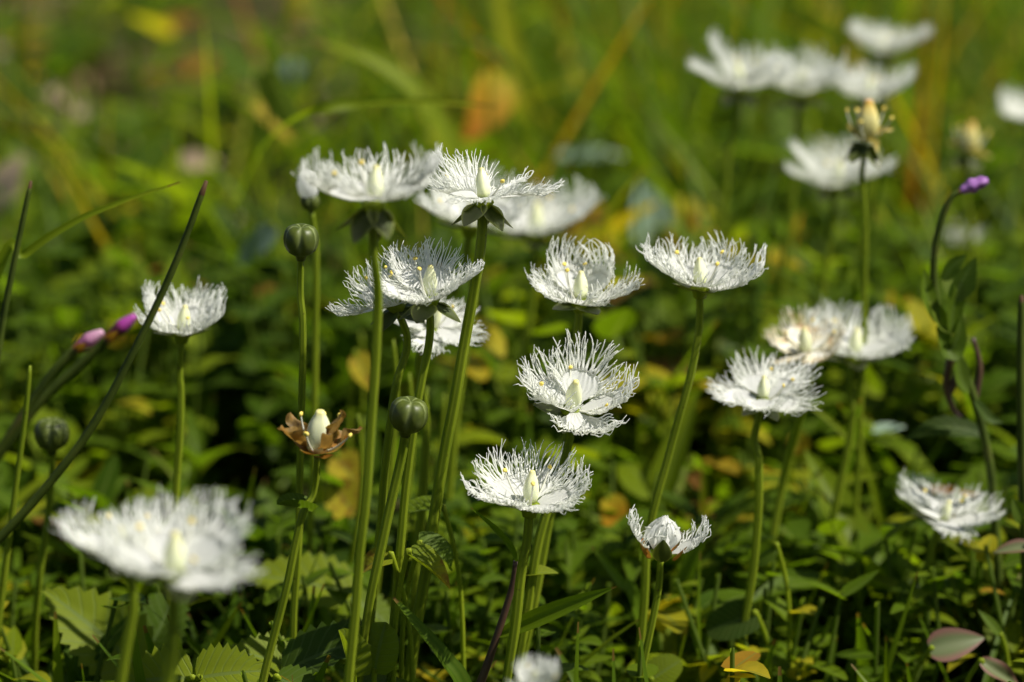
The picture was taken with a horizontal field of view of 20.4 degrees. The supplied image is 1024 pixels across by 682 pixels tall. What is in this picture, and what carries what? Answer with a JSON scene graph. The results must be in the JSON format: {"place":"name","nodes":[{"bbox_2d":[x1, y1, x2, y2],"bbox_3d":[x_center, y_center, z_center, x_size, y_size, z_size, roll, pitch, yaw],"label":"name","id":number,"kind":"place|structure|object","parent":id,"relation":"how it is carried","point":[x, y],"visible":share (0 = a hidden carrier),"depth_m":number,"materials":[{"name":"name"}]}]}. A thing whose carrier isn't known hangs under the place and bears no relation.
{"place":"outdoors","nodes":[
{"label":"outdoors","id":0,"kind":"place"},
{"bbox_2d":[0,0,1023,681],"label":"ground","id":1,"kind":"structure","parent":0,"point":[222,30],"depth_m":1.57,"materials":[{"name":"green plant"}]},
{"bbox_2d":[0,365,31,634],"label":"grass culm","id":2,"kind":"object","parent":1,"relation":"on","point":[7,552],"depth_m":0.62,"materials":[{"name":"green plant"}]},
{"bbox_2d":[0,181,31,360],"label":"rush stalk","id":3,"kind":"object","parent":1,"relation":"on","point":[7,293],"visible":1,"depth_m":0.61,"materials":[{"name":"green plant"}]},
{"bbox_2d":[30,417,69,670],"bbox_3d":[-0.104,0.047,0.640,0.011,0.061,0.008,0,14,0],"label":"flower bud","id":4,"kind":"object","parent":1,"relation":"on","point":[51,435],"visible":0.94,"depth_m":0.64,"materials":[{"name":"green plant"}]},
{"bbox_2d":[0,329,103,454],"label":"willowherb bud","id":5,"kind":"object","parent":1,"relation":"on","point":[86,341],"visible":0.96,"depth_m":0.65,"materials":[{"name":"green plant"}]},
{"bbox_2d":[0,313,136,460],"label":"willowherb bud","id":6,"kind":"object","parent":1,"relation":"on","point":[120,327],"visible":0.97,"depth_m":0.66,"materials":[{"name":"green plant"}]},
{"bbox_2d":[0,182,179,278],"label":"grass strand","id":7,"kind":"object","parent":1,"relation":"on","point":[9,245],"depth_m":0.62},
{"bbox_2d":[0,180,207,543],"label":"rush stalk","id":8,"kind":"object","parent":1,"relation":"on","point":[15,521],"visible":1,"depth_m":0.60,"materials":[{"name":"green plant"}]},
{"bbox_2d":[48,497,186,681],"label":"fringed flower","id":9,"kind":"object","parent":1,"relation":"on","point":[86,542],"visible":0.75,"depth_m":0.50,"materials":[{"name":"white plant"}]},
{"bbox_2d":[41,585,270,681],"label":"toothed plant","id":10,"kind":"object","parent":1,"relation":"on","point":[82,617],"visible":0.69,"depth_m":0.62,"materials":[{"name":"green plant"}]},
{"bbox_2d":[90,485,267,681],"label":"fringed flower","id":11,"kind":"object","parent":1,"relation":"on","point":[172,559],"visible":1,"depth_m":0.48,"materials":[{"name":"white plant"}]},
{"bbox_2d":[133,277,226,601],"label":"fringed flower","id":12,"kind":"object","parent":1,"relation":"on","point":[181,324],"visible":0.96,"depth_m":0.62,"materials":[{"name":"white plant"}]},
{"bbox_2d":[235,220,292,463],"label":"silvery leaf","id":13,"kind":"object","parent":1,"relation":"on","point":[267,234],"visible":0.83,"depth_m":0.82,"materials":[{"name":"green plant"}]},
{"bbox_2d":[253,63,304,284],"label":"shaded leaf","id":14,"kind":"object","parent":1,"relation":"on","point":[276,98],"visible":0.79,"depth_m":0.87,"materials":[{"name":"green plant"}]},
{"bbox_2d":[278,52,304,222],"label":"silvery leaf","id":15,"kind":"object","parent":1,"relation":"on","point":[291,69],"visible":0.64,"depth_m":0.94,"materials":[{"name":"green plant"}]},
{"bbox_2d":[283,223,318,638],"bbox_3d":[-0.044,0.038,0.599,0.010,0.128,0.007,0,14,0],"label":"flower bud","id":16,"kind":"object","parent":1,"relation":"on","point":[301,241],"visible":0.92,"depth_m":0.59,"materials":[{"name":"green plant"}]},
{"bbox_2d":[297,172,319,628],"bbox_3d":[-0.047,0.024,0.660,0.006,0.129,0.005,0,14,0],"label":"flower bud","id":17,"kind":"object","parent":1,"relation":"on","point":[310,201],"visible":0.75,"depth_m":0.65,"materials":[{"name":"green plant"}]},
{"bbox_2d":[258,409,363,681],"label":"withered flower","id":18,"kind":"object","parent":1,"relation":"on","point":[319,434],"visible":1,"depth_m":0.56,"materials":[{"name":"green plant"}]},
{"bbox_2d":[230,617,399,681],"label":"toothed plant","id":19,"kind":"object","parent":1,"relation":"on","point":[301,656],"visible":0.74,"depth_m":0.59,"materials":[{"name":"green plant"}]},
{"bbox_2d":[242,551,390,663],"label":"toothed plant","id":20,"kind":"object","parent":1,"relation":"on","point":[274,574],"visible":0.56,"depth_m":0.65,"materials":[{"name":"green plant"}]},
{"bbox_2d":[324,453,327,490],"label":"slender stalk","id":21,"kind":"object","parent":1,"relation":"on","point":[326,466],"visible":0.09,"depth_m":0.78,"materials":[{"name":"green plant"}]},
{"bbox_2d":[328,449,359,486],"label":"yellow leaf","id":22,"kind":"object","parent":1,"relation":"on","point":[344,463],"visible":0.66,"depth_m":0.71,"materials":[{"name":"yellow plant"}]},
{"bbox_2d":[327,414,363,681],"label":"slender stalk","id":23,"kind":"object","parent":1,"relation":"on","point":[350,560],"visible":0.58,"depth_m":0.66,"materials":[{"name":"green plant"}]},
{"bbox_2d":[210,98,497,264],"bbox_3d":[-0.071,-0.018,0.818,0.044,0.130,0.202,-8,16,-28],"label":"grass strand","id":24,"kind":"object","parent":1,"relation":"on","point":[337,105],"depth_m":0.73},
{"bbox_2d":[338,628,371,681],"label":"clasping leaf","id":25,"kind":"object","parent":1,"relation":"on","point":[363,663],"visible":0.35,"depth_m":0.58,"materials":[{"name":"green plant"}]},
{"bbox_2d":[360,331,365,441],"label":"slender stalk","id":26,"kind":"object","parent":1,"relation":"on","point":[363,401],"visible":0.27,"depth_m":0.77,"materials":[{"name":"green plant"}]},
{"bbox_2d":[362,417,365,451],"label":"slender stalk","id":27,"kind":"object","parent":1,"relation":"on","point":[364,427],"visible":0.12,"depth_m":0.71,"materials":[{"name":"green plant"}]},
{"bbox_2d":[291,141,442,681],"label":"fringed flower","id":28,"kind":"object","parent":1,"relation":"on","point":[373,217],"visible":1,"depth_m":0.53,"materials":[{"name":"green plant"}]},
{"bbox_2d":[358,622,398,681],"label":"clasping leaf","id":29,"kind":"object","parent":1,"relation":"on","point":[383,642],"visible":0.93,"depth_m":0.58,"materials":[{"name":"green plant"}]},
{"bbox_2d":[325,244,433,621],"bbox_3d":[-0.026,0.041,0.595,0.020,0.125,0.023,-12,19,-40],"label":"fringed flower","id":30,"kind":"object","parent":1,"relation":"on","point":[396,308],"visible":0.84,"depth_m":0.59,"materials":[{"name":"white plant"}]},
{"bbox_2d":[201,25,574,268],"bbox_3d":[-0.041,-0.058,1.016,0.138,0.111,0.001,0,14,0],"label":"grass strand","id":31,"kind":"object","parent":1,"relation":"on","point":[507,61],"depth_m":1.00},
{"bbox_2d":[377,339,398,594],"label":"slender stalk","id":32,"kind":"object","parent":1,"relation":"on","point":[393,447],"visible":0.27,"depth_m":0.65,"materials":[{"name":"green plant"}]},
{"bbox_2d":[363,545,414,681],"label":"clasping leaf","id":33,"kind":"object","parent":1,"relation":"on","point":[389,557],"visible":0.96,"depth_m":0.59,"materials":[{"name":"green plant"}]},
{"bbox_2d":[357,396,427,681],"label":"flower bud","id":34,"kind":"object","parent":1,"relation":"on","point":[408,416],"visible":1,"depth_m":0.58,"materials":[{"name":"green plant"}]},
{"bbox_2d":[313,38,473,308],"bbox_3d":[-0.035,-0.034,0.897,0.054,0.122,0.007,0,14,0],"label":"grass strand","id":35,"kind":"object","parent":1,"relation":"on","point":[410,84],"depth_m":0.89},
{"bbox_2d":[390,373,414,604],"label":"slender stalk","id":36,"kind":"object","parent":1,"relation":"on","point":[410,389],"visible":0.16,"depth_m":0.66,"materials":[{"name":"green plant"}]},
{"bbox_2d":[404,386,427,658],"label":"slender stalk","id":37,"kind":"object","parent":1,"relation":"on","point":[413,530],"visible":0.24,"depth_m":0.67,"materials":[{"name":"green plant"}]},
{"bbox_2d":[391,543,449,681],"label":"clasping leaf","id":38,"kind":"object","parent":1,"relation":"on","point":[428,557],"visible":1,"depth_m":0.58,"materials":[{"name":"green plant"}]},
{"bbox_2d":[366,236,484,681],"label":"fringed flower","id":39,"kind":"object","parent":1,"relation":"on","point":[424,297],"visible":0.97,"depth_m":0.57,"materials":[{"name":"white plant"}]},
{"bbox_2d":[399,531,452,678],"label":"clasping leaf","id":40,"kind":"object","parent":1,"relation":"on","point":[439,545],"visible":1,"depth_m":0.59,"materials":[{"name":"green plant"}]},
{"bbox_2d":[393,597,471,681],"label":"grass strand","id":41,"kind":"object","parent":1,"relation":"on","point":[453,666],"depth_m":0.58},
{"bbox_2d":[382,290,490,653],"bbox_3d":[-0.016,0.042,0.623,0.023,0.111,0.020,-8,16,-30],"label":"fringed flower","id":42,"kind":"object","parent":1,"relation":"on","point":[450,332],"visible":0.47,"depth_m":0.62,"materials":[{"name":"white plant"}]},
{"bbox_2d":[408,495,465,668],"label":"stem","id":43,"kind":"object","parent":1,"relation":"on","point":[421,503],"visible":0.94,"depth_m":0.60,"materials":[{"name":"green plant"}]},
{"bbox_2d":[438,393,445,533],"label":"slender stalk","id":44,"kind":"object","parent":1,"relation":"on","point":[443,414],"visible":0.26,"depth_m":0.69,"materials":[{"name":"green plant"}]},
{"bbox_2d":[413,159,534,666],"bbox_3d":[-0.009,0.021,0.673,0.028,0.126,0.025,0,14,0],"label":"fringed flower","id":45,"kind":"object","parent":1,"relation":"on","point":[453,212],"visible":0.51,"depth_m":0.66,"materials":[{"name":"white plant"}]},
{"bbox_2d":[404,144,563,680],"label":"fringed flower","id":46,"kind":"object","parent":1,"relation":"on","point":[481,208],"visible":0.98,"depth_m":0.58,"materials":[{"name":"green plant"}]},
{"bbox_2d":[0,0,1002,638],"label":"leaf litter","id":47,"kind":"object","parent":1,"relation":"on","point":[98,62],"visible":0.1,"depth_m":1.64,"materials":[{"name":"plant"}]},
{"bbox_2d":[0,0,1023,681],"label":"ground cover","id":48,"kind":"object","parent":1,"relation":"on","point":[232,362],"visible":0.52,"depth_m":0.78,"materials":[{"name":"green plant"}]},
{"bbox_2d":[0,154,27,215],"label":"dry leaf","id":49,"kind":"object","parent":48,"relation":"on","point":[11,171],"visible":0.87,"depth_m":0.98,"materials":[{"name":"plant"}]},
{"bbox_2d":[44,79,73,108],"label":"dry leaf","id":50,"kind":"object","parent":48,"relation":"on","point":[52,92],"visible":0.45,"depth_m":1.26,"materials":[{"name":"beige plant"}]},
{"bbox_2d":[56,542,86,582],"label":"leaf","id":51,"kind":"object","parent":48,"relation":"on","point":[73,559],"visible":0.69,"depth_m":0.69,"materials":[{"name":"green plant"}]},
{"bbox_2d":[75,106,117,143],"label":"dry leaf","id":52,"kind":"object","parent":48,"relation":"on","point":[79,112],"visible":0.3,"depth_m":1.21,"materials":[{"name":"plant"}]},
{"bbox_2d":[180,151,220,168],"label":"dry leaf","id":53,"kind":"object","parent":48,"relation":"on","point":[193,159],"visible":0.73,"depth_m":1.10,"materials":[{"name":"beige plant"}]},
{"bbox_2d":[245,96,293,230],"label":"yellow leaf","id":54,"kind":"object","parent":48,"relation":"on","point":[257,105],"visible":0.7,"depth_m":0.96,"materials":[{"name":"plant"}]},
{"bbox_2d":[324,478,358,522],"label":"yellow leaf","id":55,"kind":"object","parent":48,"relation":"on","point":[340,501],"visible":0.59,"depth_m":0.69,"materials":[{"name":"yellow plant"}]},
{"bbox_2d":[347,350,370,448],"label":"yellow leaf","id":56,"kind":"object","parent":48,"relation":"on","point":[359,364],"visible":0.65,"depth_m":0.72,"materials":[{"name":"yellow plant"}]},
{"bbox_2d":[464,69,516,174],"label":"yellow leaf","id":57,"kind":"object","parent":48,"relation":"on","point":[504,93],"visible":0.84,"depth_m":0.98,"materials":[{"name":"yellow plant"}]},
{"bbox_2d":[599,493,627,574],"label":"yellow leaf","id":58,"kind":"object","parent":48,"relation":"on","point":[616,502],"visible":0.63,"depth_m":0.71,"materials":[{"name":"yellow plant"}]},
{"bbox_2d":[679,466,701,538],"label":"red leaf","id":59,"kind":"object","parent":48,"relation":"on","point":[694,476],"visible":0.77,"depth_m":0.73,"materials":[{"name":"plant"}]},
{"bbox_2d":[680,500,711,521],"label":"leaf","id":60,"kind":"object","parent":48,"relation":"on","point":[684,516],"visible":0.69,"depth_m":0.72,"materials":[{"name":"green plant"}]},
{"bbox_2d":[688,533,738,605],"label":"herb leaf","id":61,"kind":"object","parent":48,"relation":"on","point":[707,573],"visible":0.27,"depth_m":0.67,"materials":[{"name":"green plant"}]},
{"bbox_2d":[748,542,791,681],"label":"herb leaf","id":62,"kind":"object","parent":48,"relation":"on","point":[769,552],"visible":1,"depth_m":0.64,"materials":[{"name":"green plant"}]},
{"bbox_2d":[788,431,809,551],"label":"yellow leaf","id":63,"kind":"object","parent":48,"relation":"on","point":[803,443],"visible":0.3,"depth_m":0.73,"materials":[{"name":"plant"}]},
{"bbox_2d":[794,464,808,548],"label":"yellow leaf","id":64,"kind":"object","parent":48,"relation":"on","point":[804,468],"visible":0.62,"depth_m":0.73,"materials":[{"name":"plant"}]},
{"bbox_2d":[866,577,992,636],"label":"herb leaf","id":65,"kind":"object","parent":48,"relation":"on","point":[987,600],"visible":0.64,"depth_m":0.67,"materials":[{"name":"green plant"}]},
{"bbox_2d":[978,610,1009,666],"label":"herb leaf","id":66,"kind":"object","parent":48,"relation":"on","point":[993,625],"visible":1,"depth_m":0.64,"materials":[{"name":"green plant"}]},
{"bbox_2d":[1011,498,1023,524],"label":"herb leaf","id":67,"kind":"object","parent":48,"relation":"on","point":[1017,506],"visible":1,"depth_m":0.63,"materials":[{"name":"green plant"}]},
{"bbox_2d":[494,0,553,172],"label":"grass strand","id":68,"kind":"object","parent":1,"relation":"on","point":[509,37],"depth_m":1.13},
{"bbox_2d":[460,437,592,681],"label":"fringed flower","id":69,"kind":"object","parent":1,"relation":"on","point":[520,492],"visible":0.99,"depth_m":0.57,"materials":[{"name":"white plant"}]},
{"bbox_2d":[506,565,557,649],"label":"clasping leaf","id":70,"kind":"object","parent":1,"relation":"on","point":[542,569],"visible":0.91,"depth_m":0.59,"materials":[{"name":"green plant"}]},
{"bbox_2d":[506,652,559,681],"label":"fringed flower","id":71,"kind":"object","parent":1,"relation":"on","point":[539,673],"visible":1,"depth_m":0.50,"materials":[{"name":"white plant"}]},
{"bbox_2d":[470,507,616,681],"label":"grass shoot","id":72,"kind":"object","parent":1,"relation":"on","point":[542,615],"depth_m":0.58,"materials":[{"name":"green plant"}]},
{"bbox_2d":[493,176,605,462],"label":"fringed flower","id":73,"kind":"object","parent":1,"relation":"on","point":[527,229],"visible":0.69,"depth_m":0.74,"materials":[{"name":"white plant"}]},
{"bbox_2d":[512,329,639,681],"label":"fringed flower","id":74,"kind":"object","parent":1,"relation":"on","point":[567,392],"visible":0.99,"depth_m":0.59,"materials":[{"name":"white plant"}]},
{"bbox_2d":[524,233,644,666],"bbox_3d":[0.013,0.039,0.611,0.028,0.125,0.024,13,19,43],"label":"fringed flower","id":75,"kind":"object","parent":1,"relation":"on","point":[583,287],"visible":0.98,"depth_m":0.60,"materials":[{"name":"white plant"}]},
{"bbox_2d":[550,144,624,158],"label":"silvery leaf","id":76,"kind":"object","parent":1,"relation":"on","point":[565,151],"visible":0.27,"depth_m":1.08,"materials":[{"name":"green plant"}]},
{"bbox_2d":[592,546,658,657],"bbox_3d":[0.028,0.068,0.645,0.020,0.046,0.002,0,14,0],"label":"grass strand","id":77,"kind":"object","parent":1,"relation":"on","point":[629,586],"depth_m":0.64},
{"bbox_2d":[630,182,673,257],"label":"silvery leaf","id":78,"kind":"object","parent":1,"relation":"on","point":[660,213],"visible":0.56,"depth_m":0.94,"materials":[{"name":"green plant"}]},
{"bbox_2d":[647,653,682,681],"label":"herb leaf","id":79,"kind":"object","parent":1,"relation":"on","point":[670,667],"visible":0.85,"depth_m":0.62,"materials":[{"name":"green plant"}]},
{"bbox_2d":[626,504,710,681],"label":"opening flower","id":80,"kind":"object","parent":1,"relation":"on","point":[661,536],"visible":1,"depth_m":0.59,"materials":[{"name":"white plant"}]},
{"bbox_2d":[663,211,697,255],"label":"yellow leaf","id":81,"kind":"object","parent":1,"relation":"on","point":[693,224],"visible":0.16,"depth_m":0.92,"materials":[{"name":"yellow plant"}]},
{"bbox_2d":[656,513,716,647],"bbox_3d":[0.040,0.063,0.659,0.015,0.049,0.002,0,14,0],"label":"grass strand","id":82,"kind":"object","parent":1,"relation":"on","point":[688,568],"depth_m":0.66},
{"bbox_2d":[633,230,767,681],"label":"fringed flower","id":83,"kind":"object","parent":1,"relation":"on","point":[700,279],"visible":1,"depth_m":0.60,"materials":[{"name":"white plant"}]},
{"bbox_2d":[705,599,772,681],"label":"herb leaf","id":84,"kind":"object","parent":1,"relation":"on","point":[724,622],"visible":0.99,"depth_m":0.63,"materials":[{"name":"green plant"}]},
{"bbox_2d":[686,28,795,452],"bbox_3d":[0.062,-0.019,0.789,0.030,0.136,0.031,0,14,0],"label":"fringed flower","id":85,"kind":"object","parent":1,"relation":"on","point":[740,79],"visible":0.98,"depth_m":0.78,"materials":[{"name":"white plant"}]},
{"bbox_2d":[705,348,826,651],"bbox_3d":[0.055,0.051,0.630,0.026,0.096,0.026,0,14,0],"label":"fringed flower","id":86,"kind":"object","parent":1,"relation":"on","point":[772,397],"visible":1,"depth_m":0.62,"materials":[{"name":"white plant"}]},
{"bbox_2d":[767,575,828,661],"bbox_3d":[0.066,0.065,0.670,0.018,0.025,0.001,0,14,0],"label":"grass strand","id":87,"kind":"object","parent":1,"relation":"on","point":[807,617],"depth_m":0.67},
{"bbox_2d":[755,303,845,613],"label":"fringed flower","id":88,"kind":"object","parent":1,"relation":"on","point":[812,342],"visible":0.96,"depth_m":0.65,"materials":[{"name":"beige plant"}]},
{"bbox_2d":[759,43,857,418],"bbox_3d":[0.082,-0.018,0.799,0.028,0.129,0.028,0,14,0],"label":"fringed flower","id":89,"kind":"object","parent":1,"relation":"on","point":[802,84],"visible":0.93,"depth_m":0.79,"materials":[{"name":"white plant"}]},
{"bbox_2d":[783,134,896,375],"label":"fringed flower","id":90,"kind":"object","parent":1,"relation":"on","point":[835,178],"visible":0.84,"depth_m":0.77,"materials":[{"name":"white plant"}]},
{"bbox_2d":[800,399,886,530],"bbox_3d":[0.085,0.043,0.711,0.032,0.062,0.001,0,14,0],"label":"grass strand","id":91,"kind":"object","parent":1,"relation":"on","point":[880,513],"depth_m":0.71},
{"bbox_2d":[805,297,914,635],"bbox_3d":[0.083,0.037,0.685,0.026,0.094,0.031,0,14,0],"label":"fringed flower","id":92,"kind":"object","parent":1,"relation":"on","point":[853,352],"visible":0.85,"depth_m":0.68,"materials":[{"name":"white plant"}]},
{"bbox_2d":[841,99,892,516],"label":"withered flower","id":93,"kind":"object","parent":1,"relation":"on","point":[867,127],"visible":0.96,"depth_m":0.67,"materials":[{"name":"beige plant"}]},
{"bbox_2d":[817,59,916,318],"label":"fringed flower","id":94,"kind":"object","parent":1,"relation":"on","point":[864,88],"visible":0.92,"depth_m":0.80,"materials":[{"name":"white plant"}]},
{"bbox_2d":[851,422,904,494],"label":"herb leaf","id":95,"kind":"object","parent":1,"relation":"on","point":[882,427],"visible":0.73,"depth_m":0.73,"materials":[{"name":"green plant"}]},
{"bbox_2d":[846,18,931,232],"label":"fringed flower","id":96,"kind":"object","parent":1,"relation":"on","point":[885,44],"visible":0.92,"depth_m":0.86,"materials":[{"name":"white plant"}]},
{"bbox_2d":[912,628,983,681],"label":"reddish leaf","id":97,"kind":"object","parent":1,"relation":"on","point":[947,644],"visible":1,"depth_m":0.62,"materials":[{"name":"green plant"}]},
{"bbox_2d":[896,468,1005,666],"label":"fringed flower","id":98,"kind":"object","parent":1,"relation":"on","point":[939,515],"visible":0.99,"depth_m":0.65,"materials":[{"name":"white plant"}]},
{"bbox_2d":[939,607,968,672],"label":"herb leaf","id":99,"kind":"object","parent":1,"relation":"on","point":[945,610],"visible":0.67,"depth_m":0.68,"materials":[{"name":"green plant"}]},
{"bbox_2d":[903,176,1005,681],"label":"willowherb","id":100,"kind":"object","parent":1,"relation":"on","point":[950,322],"visible":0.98,"depth_m":0.64,"materials":[{"name":"green plant"}]},
{"bbox_2d":[942,220,985,255],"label":"fringed flower","id":101,"kind":"object","parent":1,"relation":"on","point":[951,235],"visible":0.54,"depth_m":0.97,"materials":[{"name":"white plant"}]},
{"bbox_2d":[947,121,990,343],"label":"withered flower","id":102,"kind":"object","parent":1,"relation":"on","point":[969,142],"visible":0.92,"depth_m":0.79,"materials":[{"name":"beige plant"}]},
{"bbox_2d":[994,539,1023,552],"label":"herb leaf","id":103,"kind":"object","parent":1,"relation":"on","point":[1015,546],"visible":1,"depth_m":0.63,"materials":[{"name":"green plant"}]},
{"bbox_2d":[997,84,1023,236],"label":"fringed flower","id":104,"kind":"object","parent":1,"relation":"on","point":[1012,108],"visible":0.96,"depth_m":0.87,"materials":[{"name":"white plant"}]},
{"bbox_2d":[1016,295,1023,657],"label":"rush stalk","id":105,"kind":"object","parent":1,"relation":"on","point":[1020,393],"visible":0.99,"depth_m":0.63,"materials":[{"name":"green plant"}]},
{"bbox_2d":[964,656,1016,681],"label":"reddish leaf","id":106,"kind":"object","parent":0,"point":[997,669],"visible":1,"depth_m":0.62,"materials":[{"name":"pink plant"}]}
]}

